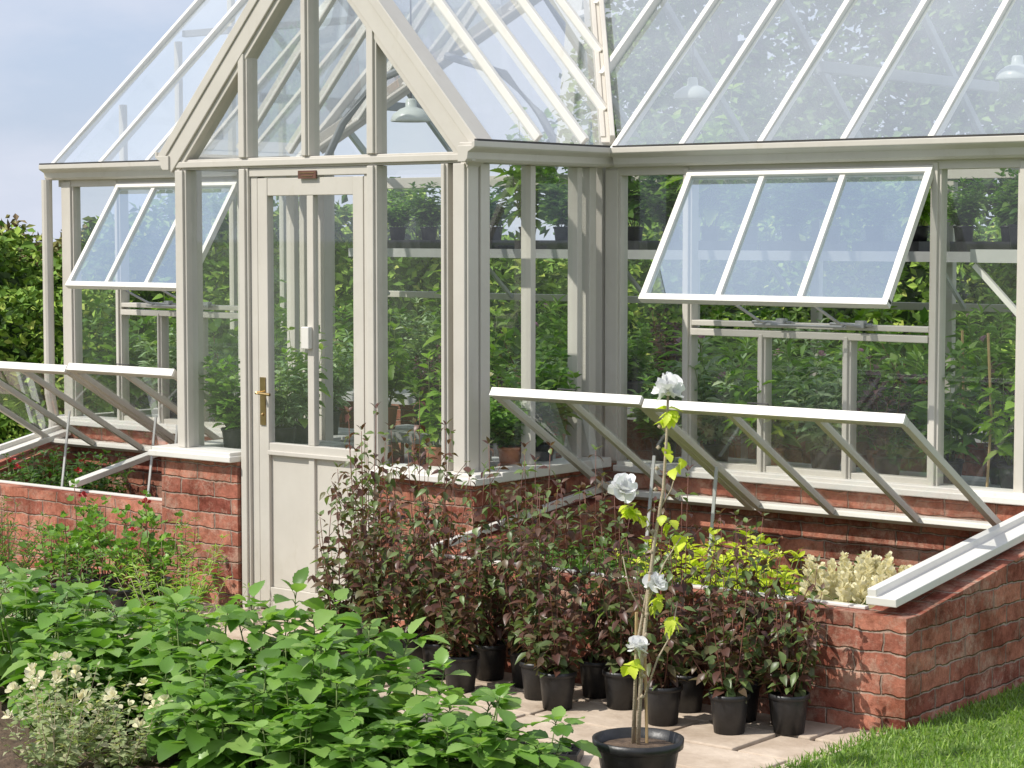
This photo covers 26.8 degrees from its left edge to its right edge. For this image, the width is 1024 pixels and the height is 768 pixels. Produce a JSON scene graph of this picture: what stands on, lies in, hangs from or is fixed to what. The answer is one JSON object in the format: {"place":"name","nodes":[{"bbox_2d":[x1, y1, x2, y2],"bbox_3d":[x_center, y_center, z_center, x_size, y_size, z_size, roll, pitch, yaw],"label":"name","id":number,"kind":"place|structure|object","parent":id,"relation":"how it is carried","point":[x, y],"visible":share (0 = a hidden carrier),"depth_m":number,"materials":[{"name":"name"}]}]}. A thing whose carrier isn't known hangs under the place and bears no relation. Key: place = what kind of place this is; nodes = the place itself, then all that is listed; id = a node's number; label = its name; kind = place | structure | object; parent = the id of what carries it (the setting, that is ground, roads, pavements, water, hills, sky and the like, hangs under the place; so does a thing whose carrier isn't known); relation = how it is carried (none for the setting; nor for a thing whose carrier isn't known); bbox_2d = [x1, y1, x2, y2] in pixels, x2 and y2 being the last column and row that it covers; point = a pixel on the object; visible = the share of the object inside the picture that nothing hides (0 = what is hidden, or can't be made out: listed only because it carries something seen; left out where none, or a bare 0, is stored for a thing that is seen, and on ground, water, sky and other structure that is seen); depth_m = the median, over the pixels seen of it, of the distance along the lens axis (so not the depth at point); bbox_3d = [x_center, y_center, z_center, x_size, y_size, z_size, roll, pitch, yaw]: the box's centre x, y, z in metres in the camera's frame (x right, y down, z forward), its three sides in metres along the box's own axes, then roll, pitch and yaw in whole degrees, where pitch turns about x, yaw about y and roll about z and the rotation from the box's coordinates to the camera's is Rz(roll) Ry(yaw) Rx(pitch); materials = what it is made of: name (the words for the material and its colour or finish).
{"place":"outdoors","nodes":[
{"label":"outdoors","id":0,"kind":"place"},
{"bbox_2d":[0,681,181,767],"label":"flower bed","id":1,"kind":"object","parent":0,"point":[7,760],"visible":0.1,"depth_m":7.11,"materials":[{"name":"soil"}]},
{"bbox_2d":[0,663,127,767],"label":"variegated shrub","id":2,"kind":"object","parent":1,"relation":"on","point":[71,753],"visible":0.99,"depth_m":6.82,"materials":[{"name":"green plant"}]},
{"bbox_2d":[5,651,131,753],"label":"variegated shrub","id":3,"kind":"object","parent":1,"relation":"on","point":[14,685],"visible":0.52,"depth_m":7.11,"materials":[{"name":"green plant"}]},
{"bbox_2d":[0,594,142,725],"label":"dahlia plant","id":4,"kind":"object","parent":1,"relation":"on","point":[92,640],"visible":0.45,"depth_m":7.55,"materials":[{"name":"green plant"}]},
{"bbox_2d":[10,648,157,739],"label":"variegated shrub","id":5,"kind":"object","parent":1,"relation":"on","point":[119,669],"visible":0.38,"depth_m":7.38,"materials":[{"name":"green plant"}]},
{"bbox_2d":[55,677,172,767],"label":"variegated shrub","id":6,"kind":"object","parent":1,"relation":"on","point":[134,755],"visible":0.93,"depth_m":6.89,"materials":[{"name":"green plant"}]},
{"bbox_2d":[127,588,290,726],"bbox_3d":[-1.017,1.009,7.424,0.576,0.598,0.596,-2,4,-23],"label":"dahlia plant","id":7,"kind":"object","parent":1,"relation":"on","point":[183,629],"visible":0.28,"depth_m":7.39,"materials":[{"name":"green plant"}]},
{"bbox_2d":[136,645,288,765],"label":"dahlia plant","id":8,"kind":"object","parent":1,"relation":"on","point":[179,682],"visible":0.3,"depth_m":6.92,"materials":[{"name":"green plant"}]},
{"bbox_2d":[147,657,296,767],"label":"dahlia plant","id":9,"kind":"object","parent":1,"relation":"on","point":[230,748],"visible":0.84,"depth_m":6.71,"materials":[{"name":"green plant"}]},
{"bbox_2d":[224,700,366,767],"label":"dahlia plant","id":10,"kind":"object","parent":1,"relation":"on","point":[289,745],"visible":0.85,"depth_m":6.52,"materials":[{"name":"green plant"}]},
{"bbox_2d":[257,624,391,764],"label":"dahlia plant","id":11,"kind":"object","parent":1,"relation":"on","point":[328,690],"visible":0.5,"depth_m":6.73,"materials":[{"name":"green plant"}]},
{"bbox_2d":[261,587,449,723],"bbox_3d":[-0.568,0.993,7.205,0.591,0.591,0.666,-2,4,-23],"label":"dahlia plant","id":12,"kind":"object","parent":1,"relation":"on","point":[374,666],"visible":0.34,"depth_m":7.17,"materials":[{"name":"green plant"}]},
{"bbox_2d":[312,698,444,767],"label":"dahlia plant","id":13,"kind":"object","parent":1,"relation":"on","point":[355,750],"visible":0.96,"depth_m":6.44,"materials":[{"name":"green plant"}]},
{"bbox_2d":[328,647,470,759],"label":"dahlia plant","id":14,"kind":"object","parent":1,"relation":"on","point":[390,703],"visible":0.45,"depth_m":6.82,"materials":[{"name":"green plant"}]},
{"bbox_2d":[355,683,526,767],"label":"dahlia plant","id":15,"kind":"object","parent":1,"relation":"on","point":[442,725],"visible":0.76,"depth_m":6.52,"materials":[{"name":"green plant"}]},
{"bbox_2d":[444,706,601,767],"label":"dahlia plant","id":16,"kind":"object","parent":1,"relation":"on","point":[534,754],"visible":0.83,"depth_m":6.44,"materials":[{"name":"green plant"}]},
{"bbox_2d":[0,563,885,767],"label":"paving","id":17,"kind":"structure","parent":0,"point":[757,742],"depth_m":7.56,"materials":[{"name":"stone"}]},
{"bbox_2d":[0,562,113,651],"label":"dahlia plant","id":18,"kind":"object","parent":17,"relation":"on","point":[46,587],"visible":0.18,"depth_m":8.29,"materials":[{"name":"green plant"}]},
{"bbox_2d":[17,523,97,603],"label":"geranium","id":19,"kind":"object","parent":17,"relation":"on","point":[53,555],"visible":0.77,"depth_m":9.80,"materials":[{"name":"green plant"}]},
{"bbox_2d":[0,561,124,701],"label":"dahlia plant","id":20,"kind":"object","parent":17,"relation":"on","point":[11,633],"visible":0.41,"depth_m":7.97,"materials":[{"name":"green plant"}]},
{"bbox_2d":[69,495,137,612],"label":"geranium","id":21,"kind":"object","parent":17,"relation":"on","point":[96,534],"visible":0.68,"depth_m":9.85,"materials":[{"name":"green plant"}]},
{"bbox_2d":[0,361,221,581],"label":"cold frame","id":22,"kind":"object","parent":17,"relation":"on","point":[34,500],"visible":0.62,"depth_m":11.14,"materials":[{"name":"red brick"}]},
{"bbox_2d":[54,588,180,696],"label":"dahlia plant","id":23,"kind":"object","parent":17,"relation":"on","point":[132,619],"visible":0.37,"depth_m":7.91,"materials":[{"name":"green plant"}]},
{"bbox_2d":[88,516,169,617],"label":"geranium","id":24,"kind":"object","parent":17,"relation":"on","point":[131,544],"visible":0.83,"depth_m":9.59,"materials":[{"name":"green plant"}]},
{"bbox_2d":[112,490,183,606],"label":"geranium","id":25,"kind":"object","parent":17,"relation":"on","point":[152,519],"visible":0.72,"depth_m":9.82,"materials":[{"name":"green plant"}]},
{"bbox_2d":[108,585,228,716],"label":"dahlia plant","id":26,"kind":"object","parent":17,"relation":"on","point":[185,592],"visible":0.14,"depth_m":7.67,"materials":[{"name":"green plant"}]},
{"bbox_2d":[205,567,380,699],"bbox_3d":[-0.755,0.965,7.365,0.651,0.602,0.663,1,4,7],"label":"dahlia plant","id":27,"kind":"object","parent":17,"relation":"on","point":[233,620],"visible":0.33,"depth_m":7.37,"materials":[{"name":"green plant"}]},
{"bbox_2d":[307,486,379,654],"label":"potted shrub","id":28,"kind":"object","parent":17,"relation":"on","point":[326,560],"visible":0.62,"depth_m":8.60,"materials":[{"name":"brown plant"}]},
{"bbox_2d":[319,433,400,635],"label":"potted shrub","id":29,"kind":"object","parent":17,"relation":"on","point":[355,485],"visible":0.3,"depth_m":9.04,"materials":[{"name":"brown plant"}]},
{"bbox_2d":[326,403,406,655],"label":"potted shrub","id":30,"kind":"object","parent":17,"relation":"on","point":[350,499],"visible":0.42,"depth_m":8.77,"materials":[{"name":"brown plant"}]},
{"bbox_2d":[335,484,425,672],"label":"potted shrub","id":31,"kind":"object","parent":17,"relation":"on","point":[377,604],"visible":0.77,"depth_m":8.38,"materials":[{"name":"plant"}]},
{"bbox_2d":[371,391,457,665],"bbox_3d":[-0.414,0.580,8.664,0.351,1.108,0.334,2,4,21],"label":"potted shrub","id":32,"kind":"object","parent":17,"relation":"on","point":[417,652],"visible":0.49,"depth_m":8.64,"materials":[{"name":"brown plant"}]},
{"bbox_2d":[389,418,478,678],"bbox_3d":[-0.316,0.640,8.428,0.325,1.021,0.339,1,4,12],"label":"potted shrub","id":33,"kind":"object","parent":17,"relation":"on","point":[430,648],"visible":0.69,"depth_m":8.41,"materials":[{"name":"brown plant"}]},
{"bbox_2d":[410,512,495,691],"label":"potted shrub","id":34,"kind":"object","parent":17,"relation":"on","point":[465,658],"visible":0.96,"depth_m":8.16,"materials":[{"name":"plant"}]},
{"bbox_2d":[458,436,536,680],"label":"potted shrub","id":35,"kind":"object","parent":17,"relation":"on","point":[491,659],"visible":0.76,"depth_m":8.37,"materials":[{"name":"brown plant"}]},
{"bbox_2d":[487,440,572,687],"bbox_3d":[0.057,0.684,8.252,0.311,0.959,0.295,1,4,18],"label":"potted shrub","id":36,"kind":"object","parent":17,"relation":"on","point":[511,649],"visible":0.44,"depth_m":8.24,"materials":[{"name":"brown plant"}]},
{"bbox_2d":[39,0,1023,626],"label":"greenhouse","id":37,"kind":"object","parent":17,"relation":"on","point":[179,192],"visible":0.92,"depth_m":9.71,"materials":[{"name":"white paint"}]},
{"bbox_2d":[65,180,236,307],"bbox_3d":[-1.913,-0.741,11.418,0.946,0.673,0.402,3,5,38],"label":"window","id":38,"kind":"structure","parent":37,"relation":"in","point":[131,245],"depth_m":11.45,"materials":[{"name":"white paint"}]},
{"bbox_2d":[146,414,391,463],"bbox_3d":[-1.509,0.561,11.906,1.820,0.674,0.512,3,5,38],"label":"staging shelf","id":39,"kind":"object","parent":37,"relation":"on","point":[343,433],"visible":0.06,"depth_m":11.40,"materials":[{"name":"grey paint"}]},
{"bbox_2d":[82,297,156,417],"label":"indoor plant","id":40,"kind":"object","parent":39,"relation":"on","point":[134,388],"visible":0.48,"depth_m":12.26,"materials":[{"name":"green plant"}]},
{"bbox_2d":[223,440,353,448],"bbox_3d":[-1.105,0.648,10.457,0.360,0.704,0.662,3,5,38],"label":"staging shelf","id":41,"kind":"object","parent":37,"relation":"on","point":[332,443],"visible":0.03,"depth_m":10.55,"materials":[{"name":"grey paint"}]},
{"bbox_2d":[198,354,277,448],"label":"indoor plant","id":42,"kind":"object","parent":41,"relation":"on","point":[224,403],"visible":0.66,"depth_m":10.25,"materials":[{"name":"green plant"}]},
{"bbox_2d":[236,341,322,443],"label":"indoor plant","id":43,"kind":"object","parent":41,"relation":"on","point":[288,417],"visible":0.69,"depth_m":10.33,"materials":[{"name":"green plant"}]},
{"bbox_2d":[255,176,365,613],"bbox_3d":[-0.915,0.062,9.688,0.654,1.980,0.102,3,5,38],"label":"door","id":44,"kind":"structure","parent":37,"relation":"in","point":[293,477],"depth_m":9.76,"materials":[{"name":"white wood"}]},
{"bbox_2d":[388,424,567,463],"bbox_3d":[-0.200,0.587,11.819,1.400,0.634,0.462,3,5,38],"label":"staging shelf","id":45,"kind":"object","parent":37,"relation":"on","point":[399,432],"visible":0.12,"depth_m":11.84,"materials":[{"name":"grey paint"}]},
{"bbox_2d":[351,306,420,428],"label":"indoor plant","id":46,"kind":"object","parent":45,"relation":"on","point":[393,372],"visible":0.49,"depth_m":12.06,"materials":[{"name":"green plant"}]},
{"bbox_2d":[490,456,520,466],"bbox_3d":[-0.130,0.707,9.684,0.410,0.694,0.662,3,5,38],"label":"staging shelf","id":47,"kind":"object","parent":37,"relation":"on","point":[494,461],"visible":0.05,"depth_m":9.81,"materials":[{"name":"grey paint"}]},
{"bbox_2d":[399,348,441,466],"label":"indoor plant","id":48,"kind":"object","parent":47,"relation":"on","point":[432,419],"visible":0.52,"depth_m":9.50,"materials":[{"name":"green plant"}]},
{"bbox_2d":[490,400,528,465],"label":"indoor plant","id":49,"kind":"object","parent":47,"relation":"on","point":[508,435],"visible":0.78,"depth_m":9.46,"materials":[{"name":"green plant"}]},
{"bbox_2d":[506,343,581,460],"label":"indoor plant","id":50,"kind":"object","parent":47,"relation":"on","point":[550,415],"visible":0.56,"depth_m":9.60,"materials":[{"name":"green plant"}]},
{"bbox_2d":[349,248,969,309],"bbox_3d":[1.105,-0.613,12.333,5.220,0.312,0.362,3,5,38],"label":"staging shelf","id":51,"kind":"object","parent":37,"relation":"in","point":[884,256],"visible":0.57,"depth_m":11.85,"materials":[{"name":"white metal"}]},
{"bbox_2d":[387,240,440,248],"bbox_3d":[-0.655,-0.892,13.718,0.400,0.055,0.260,3,5,38],"label":"seed tray","id":52,"kind":"object","parent":51,"relation":"on","point":[425,244],"visible":0.75,"depth_m":13.57,"materials":[{"name":"black plastic"}]},
{"bbox_2d":[404,181,440,241],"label":"indoor plant","id":53,"kind":"object","parent":52,"relation":"on","point":[427,214],"visible":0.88,"depth_m":13.56,"materials":[{"name":"green plant"}]},
{"bbox_2d":[515,240,567,248],"bbox_3d":[0.253,-0.841,12.998,0.400,0.055,0.260,3,5,38],"label":"seed tray","id":54,"kind":"object","parent":51,"relation":"on","point":[547,244],"visible":0.6,"depth_m":12.86,"materials":[{"name":"black plastic"}]},
{"bbox_2d":[490,107,560,238],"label":"indoor plant","id":55,"kind":"object","parent":54,"relation":"on","point":[511,187],"visible":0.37,"depth_m":13.07,"materials":[{"name":"green plant"}]},
{"bbox_2d":[536,166,567,240],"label":"indoor plant","id":56,"kind":"object","parent":54,"relation":"on","point":[554,206],"visible":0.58,"depth_m":12.89,"materials":[{"name":"green plant"}]},
{"bbox_2d":[628,241,659,249],"bbox_3d":[0.707,-0.816,12.638,0.400,0.055,0.260,3,5,38],"label":"seed tray","id":57,"kind":"object","parent":51,"relation":"on","point":[643,245],"visible":0.41,"depth_m":12.46,"materials":[{"name":"black plastic"}]},
{"bbox_2d":[607,119,678,240],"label":"indoor plant","id":58,"kind":"object","parent":57,"relation":"on","point":[635,233],"visible":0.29,"depth_m":12.57,"materials":[{"name":"green plant"}]},
{"bbox_2d":[632,175,682,232],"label":"indoor plant","id":59,"kind":"object","parent":51,"relation":"on","point":[665,201],"visible":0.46,"depth_m":12.37,"materials":[{"name":"green plant"}]},
{"bbox_2d":[852,241,929,251],"bbox_3d":[2.069,-0.740,11.558,0.400,0.055,0.260,3,5,38],"label":"seed tray","id":60,"kind":"object","parent":51,"relation":"on","point":[922,246],"visible":0.75,"depth_m":11.45,"materials":[{"name":"black plastic"}]},
{"bbox_2d":[848,177,909,240],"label":"indoor plant","id":61,"kind":"object","parent":60,"relation":"on","point":[877,212],"visible":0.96,"depth_m":11.59,"materials":[{"name":"green plant"}]},
{"bbox_2d":[950,241,1010,251],"bbox_3d":[2.523,-0.714,11.197,0.400,0.055,0.260,3,5,38],"label":"seed tray","id":62,"kind":"object","parent":51,"relation":"on","point":[961,246],"visible":0.66,"depth_m":11.13,"materials":[{"name":"black plastic"}]},
{"bbox_2d":[947,177,989,241],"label":"indoor plant","id":63,"kind":"object","parent":62,"relation":"on","point":[965,212],"visible":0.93,"depth_m":11.26,"materials":[{"name":"green plant"}]},
{"bbox_2d":[336,389,1013,465],"bbox_3d":[1.183,0.513,12.229,5.570,0.724,0.572,3,5,38],"label":"staging shelf","id":64,"kind":"object","parent":37,"relation":"on","point":[744,447],"visible":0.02,"depth_m":13.27,"materials":[{"name":"grey paint"}]},
{"bbox_2d":[627,321,654,394],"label":"indoor plant","id":65,"kind":"object","parent":64,"relation":"on","point":[637,363],"visible":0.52,"depth_m":12.60,"materials":[{"name":"green plant"}]},
{"bbox_2d":[817,266,900,397],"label":"indoor plant","id":66,"kind":"object","parent":64,"relation":"on","point":[877,314],"visible":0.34,"depth_m":11.65,"materials":[{"name":"green plant"}]},
{"bbox_2d":[945,303,1015,420],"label":"indoor plant","id":67,"kind":"object","parent":64,"relation":"on","point":[996,348],"visible":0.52,"depth_m":11.15,"materials":[{"name":"green plant"}]},
{"bbox_2d":[638,165,933,328],"bbox_3d":[1.135,-0.571,8.999,1.200,0.673,0.402,3,5,38],"label":"window","id":68,"kind":"structure","parent":37,"relation":"in","point":[720,222],"depth_m":9.11,"materials":[{"name":"white paint"}]},
{"bbox_2d":[674,457,999,487],"bbox_3d":[1.461,0.726,9.550,1.890,0.674,0.512,3,5,38],"label":"staging shelf","id":69,"kind":"object","parent":37,"relation":"on","point":[974,481],"visible":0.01,"depth_m":9.51,"materials":[{"name":"grey paint"}]},
{"bbox_2d":[627,366,681,461],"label":"indoor plant","id":70,"kind":"object","parent":69,"relation":"on","point":[643,420],"visible":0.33,"depth_m":9.90,"materials":[{"name":"green plant"}]},
{"bbox_2d":[660,337,757,461],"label":"indoor plant","id":71,"kind":"object","parent":69,"relation":"on","point":[718,449],"visible":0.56,"depth_m":9.70,"materials":[{"name":"green plant"}]},
{"bbox_2d":[654,327,785,449],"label":"indoor plant","id":72,"kind":"object","parent":69,"relation":"on","point":[706,349],"visible":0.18,"depth_m":9.95,"materials":[{"name":"green plant"}]},
{"bbox_2d":[707,338,837,465],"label":"indoor plant","id":73,"kind":"object","parent":69,"relation":"on","point":[780,434],"visible":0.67,"depth_m":9.51,"materials":[{"name":"green plant"}]},
{"bbox_2d":[780,345,886,470],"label":"indoor plant","id":74,"kind":"object","parent":69,"relation":"on","point":[827,457],"visible":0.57,"depth_m":9.35,"materials":[{"name":"green plant"}]},
{"bbox_2d":[824,341,949,469],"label":"indoor plant","id":75,"kind":"object","parent":69,"relation":"on","point":[870,451],"visible":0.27,"depth_m":9.41,"materials":[{"name":"green plant"}]},
{"bbox_2d":[857,354,927,474],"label":"indoor plant","id":76,"kind":"object","parent":69,"relation":"on","point":[885,462],"visible":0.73,"depth_m":9.18,"materials":[{"name":"green plant"}]},
{"bbox_2d":[894,339,997,483],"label":"indoor plant","id":77,"kind":"object","parent":69,"relation":"on","point":[953,424],"visible":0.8,"depth_m":8.98,"materials":[{"name":"green plant"}]},
{"bbox_2d":[971,348,1015,488],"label":"indoor plant","id":78,"kind":"object","parent":69,"relation":"on","point":[1002,435],"visible":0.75,"depth_m":8.83,"materials":[{"name":"green plant"}]},
{"bbox_2d":[496,480,587,699],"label":"potted shrub","id":79,"kind":"object","parent":17,"relation":"on","point":[531,685],"visible":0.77,"depth_m":8.02,"materials":[{"name":"plant"}]},
{"bbox_2d":[511,562,596,710],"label":"potted shrub","id":80,"kind":"object","parent":17,"relation":"on","point":[557,680],"visible":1,"depth_m":7.85,"materials":[{"name":"green plant"}]},
{"bbox_2d":[553,444,650,698],"bbox_3d":[0.349,0.698,8.060,0.351,0.958,0.334,1,4,17],"label":"potted shrub","id":81,"kind":"object","parent":17,"relation":"on","point":[593,665],"visible":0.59,"depth_m":8.05,"materials":[{"name":"plant"}]},
{"bbox_2d":[583,475,674,709],"bbox_3d":[0.431,0.761,7.878,0.325,0.857,0.339,1,4,8],"label":"potted shrub","id":82,"kind":"object","parent":17,"relation":"on","point":[619,690],"visible":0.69,"depth_m":7.85,"materials":[{"name":"plant"}]},
{"bbox_2d":[592,371,686,767],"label":"flowering plant","id":83,"kind":"object","parent":17,"relation":"on","point":[638,746],"visible":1,"depth_m":6.66,"materials":[{"name":"white plant"}]},
{"bbox_2d":[612,508,700,725],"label":"potted shrub","id":84,"kind":"object","parent":17,"relation":"on","point":[665,689],"visible":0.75,"depth_m":7.60,"materials":[{"name":"plant"}]},
{"bbox_2d":[642,464,726,712],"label":"potted shrub","id":85,"kind":"object","parent":17,"relation":"on","point":[691,698],"visible":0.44,"depth_m":7.80,"materials":[{"name":"plant"}]},
{"bbox_2d":[422,387,1023,732],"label":"cold frame","id":86,"kind":"object","parent":17,"relation":"on","point":[931,636],"visible":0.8,"depth_m":7.95,"materials":[{"name":"red brick"}]},
{"bbox_2d":[834,556,888,608],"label":"cream flower plant","id":87,"kind":"object","parent":86,"relation":"on","point":[856,590],"visible":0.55,"depth_m":7.74,"materials":[{"name":"yellow plant"}]},
{"bbox_2d":[674,566,776,734],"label":"potted shrub","id":88,"kind":"object","parent":17,"relation":"on","point":[728,697],"visible":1,"depth_m":7.47,"materials":[{"name":"plant"}]},
{"bbox_2d":[690,508,785,722],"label":"potted shrub","id":89,"kind":"object","parent":17,"relation":"on","point":[752,707],"visible":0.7,"depth_m":7.66,"materials":[{"name":"green plant"}]},
{"bbox_2d":[745,548,827,725],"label":"potted shrub","id":90,"kind":"object","parent":17,"relation":"on","point":[776,583],"visible":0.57,"depth_m":7.59,"materials":[{"name":"plant"}]},
{"bbox_2d":[743,583,832,735],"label":"potted shrub","id":91,"kind":"object","parent":17,"relation":"on","point":[789,711],"visible":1,"depth_m":7.46,"materials":[{"name":"plant"}]},
{"bbox_2d":[0,0,1023,241],"label":"sky","id":92,"kind":"structure","parent":0,"point":[61,60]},
{"bbox_2d":[754,681,1023,767],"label":"lawn","id":93,"kind":"structure","parent":0,"point":[1006,727],"depth_m":7.25,"materials":[{"name":"green plant"}]},
{"label":"ground","id":94,"kind":"structure","parent":0,"visible":0},
{"bbox_2d":[0,277,135,443],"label":"hedge","id":95,"kind":"object","parent":94,"relation":"on","point":[21,330],"visible":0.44,"depth_m":17.09,"materials":[{"name":"green plant"}]},
{"bbox_2d":[0,176,1016,421],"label":"hedge","id":96,"kind":"object","parent":94,"relation":"on","point":[420,274],"visible":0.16,"depth_m":18.13,"materials":[{"name":"green plant"}]},
{"bbox_2d":[549,4,821,226],"bbox_3d":[2.696,-2.982,31.334,4.392,5.084,5.089,0,4,-7],"label":"tree","id":97,"kind":"object","parent":94,"relation":"on","point":[622,84],"visible":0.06,"depth_m":30.25,"materials":[{"name":"green plant"}]},
{"bbox_2d":[536,0,927,238],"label":"tree","id":98,"kind":"object","parent":94,"relation":"on","point":[717,26],"visible":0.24,"depth_m":26.69,"materials":[{"name":"green plant"}]},
{"bbox_2d":[684,0,1023,228],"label":"tree","id":99,"kind":"object","parent":94,"relation":"on","point":[781,79],"visible":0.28,"depth_m":25.73,"materials":[{"name":"green plant"}]},
{"bbox_2d":[797,0,1023,225],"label":"tree","id":100,"kind":"object","parent":94,"relation":"on","point":[1010,121],"visible":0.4,"depth_m":25.17,"materials":[{"name":"green plant"}]},
{"bbox_2d":[801,0,1023,218],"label":"tree","id":101,"kind":"object","parent":94,"relation":"on","point":[951,9],"visible":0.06,"depth_m":26.99,"materials":[{"name":"green plant"}]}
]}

